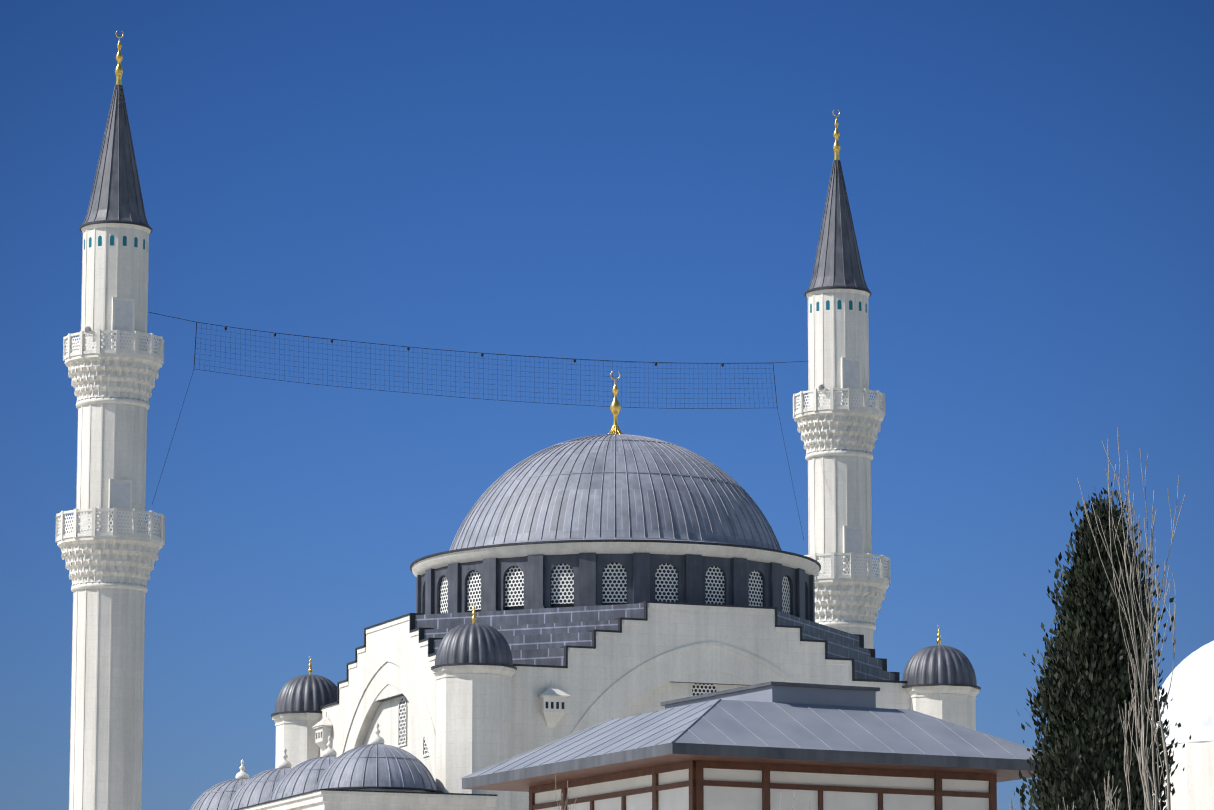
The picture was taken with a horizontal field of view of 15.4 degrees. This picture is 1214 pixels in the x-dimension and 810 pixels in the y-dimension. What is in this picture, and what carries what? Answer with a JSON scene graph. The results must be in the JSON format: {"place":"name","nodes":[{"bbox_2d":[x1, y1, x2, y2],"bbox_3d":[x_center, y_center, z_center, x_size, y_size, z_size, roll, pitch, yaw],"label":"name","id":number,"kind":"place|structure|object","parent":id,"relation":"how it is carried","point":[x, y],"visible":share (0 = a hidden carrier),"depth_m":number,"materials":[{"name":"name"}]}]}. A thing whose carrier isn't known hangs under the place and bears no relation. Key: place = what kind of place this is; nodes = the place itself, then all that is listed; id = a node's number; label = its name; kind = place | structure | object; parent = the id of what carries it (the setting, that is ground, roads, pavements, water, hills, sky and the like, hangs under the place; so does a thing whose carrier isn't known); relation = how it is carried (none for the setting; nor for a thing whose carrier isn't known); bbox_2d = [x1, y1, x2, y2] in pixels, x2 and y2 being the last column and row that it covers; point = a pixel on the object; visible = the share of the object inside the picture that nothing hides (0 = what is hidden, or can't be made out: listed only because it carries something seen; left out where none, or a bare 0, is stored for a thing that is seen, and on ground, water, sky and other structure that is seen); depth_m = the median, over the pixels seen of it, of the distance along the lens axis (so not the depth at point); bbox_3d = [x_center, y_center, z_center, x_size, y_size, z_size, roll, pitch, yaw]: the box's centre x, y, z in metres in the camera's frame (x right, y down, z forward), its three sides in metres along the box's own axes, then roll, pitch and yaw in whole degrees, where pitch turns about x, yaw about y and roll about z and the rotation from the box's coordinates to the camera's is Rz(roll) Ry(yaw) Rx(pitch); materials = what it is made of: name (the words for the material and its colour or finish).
{"place":"outdoors","nodes":[
{"label":"outdoors","id":0,"kind":"place"},
{"bbox_2d":[0,0,1213,809],"label":"sky","id":1,"kind":"structure","parent":0,"point":[1029,184],"materials":[{"name":"blue"}]},
{"bbox_2d":[461,681,1041,809],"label":"pavilion","id":2,"kind":"structure","parent":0,"point":[762,746],"depth_m":77.91,"materials":[{"name":"metal"}]},
{"bbox_2d":[1151,640,1213,809],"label":"domed building","id":3,"kind":"structure","parent":0,"point":[1190,709],"depth_m":147.67,"materials":[{"name":"white paint"}]},
{"bbox_3d":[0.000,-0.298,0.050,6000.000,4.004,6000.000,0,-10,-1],"label":"ground","id":4,"kind":"structure","parent":0,"visible":0},
{"bbox_2d":[55,30,164,809],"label":"minaret","id":5,"kind":"object","parent":4,"relation":"on","point":[109,546],"visible":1,"depth_m":182.71,"materials":[{"name":"white stone"}]},
{"bbox_2d":[190,723,496,809],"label":"portico","id":6,"kind":"structure","parent":4,"relation":"on","point":[376,773],"depth_m":153.96,"materials":[{"name":"grey metal"}]},
{"bbox_2d":[555,775,576,809],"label":"sapling twigs","id":7,"kind":"object","parent":4,"relation":"on","point":[566,797],"visible":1,"depth_m":70.36,"materials":[{"name":"grey plant"}]},
{"bbox_2d":[271,371,980,809],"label":"mosque","id":8,"kind":"structure","parent":4,"relation":"on","point":[571,587],"depth_m":161.92,"materials":[{"name":"white stone"}]},
{"bbox_2d":[780,793,809,809],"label":"sapling twigs","id":9,"kind":"object","parent":4,"relation":"on","point":[794,799],"visible":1,"depth_m":71.22,"materials":[{"name":"grey plant"}]},
{"bbox_2d":[793,109,890,648],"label":"minaret","id":10,"kind":"object","parent":4,"relation":"on","point":[838,420],"visible":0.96,"depth_m":198.42,"materials":[{"name":"white stone"}]},
{"bbox_2d":[149,312,806,538],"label":"hanging net","id":11,"kind":"object","parent":10,"relation":"attached to","point":[482,355],"visible":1,"depth_m":192.49,"materials":[{"name":"grey fabric"}]},
{"bbox_2d":[1014,482,1190,809],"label":"cypress tree","id":12,"kind":"object","parent":4,"relation":"on","point":[1084,692],"visible":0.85,"depth_m":69.78,"materials":[{"name":"green plant"}]},
{"bbox_2d":[1094,771,1117,809],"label":"bare branches","id":13,"kind":"object","parent":4,"relation":"on","point":[1110,793],"visible":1,"depth_m":53.89,"materials":[{"name":"beige plant"}]},
{"bbox_2d":[1108,794,1119,809],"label":"bare branches","id":14,"kind":"object","parent":4,"relation":"on","point":[1115,802],"visible":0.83,"depth_m":60.01,"materials":[{"name":"beige plant"}]},
{"bbox_2d":[1077,453,1185,809],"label":"bare branches","id":15,"kind":"object","parent":4,"relation":"on","point":[1148,795],"visible":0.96,"depth_m":48.42,"materials":[{"name":"brown plant"}]},
{"bbox_2d":[1118,689,1153,809],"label":"bare branches","id":16,"kind":"object","parent":4,"relation":"on","point":[1125,728],"visible":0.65,"depth_m":52.20,"materials":[{"name":"beige plant"}]},
{"bbox_2d":[1102,436,1170,809],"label":"bare branches","id":17,"kind":"object","parent":4,"relation":"on","point":[1167,771],"visible":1,"depth_m":46.41,"materials":[{"name":"brown plant"}]},
{"bbox_2d":[1128,654,1166,809],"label":"bare branches","id":18,"kind":"object","parent":4,"relation":"on","point":[1137,718],"visible":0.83,"depth_m":58.15,"materials":[{"name":"beige plant"}]},
{"bbox_2d":[1140,539,1175,809],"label":"bare branches","id":19,"kind":"object","parent":4,"relation":"on","point":[1154,690],"visible":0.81,"depth_m":50.13,"materials":[{"name":"brown plant"}]}
]}

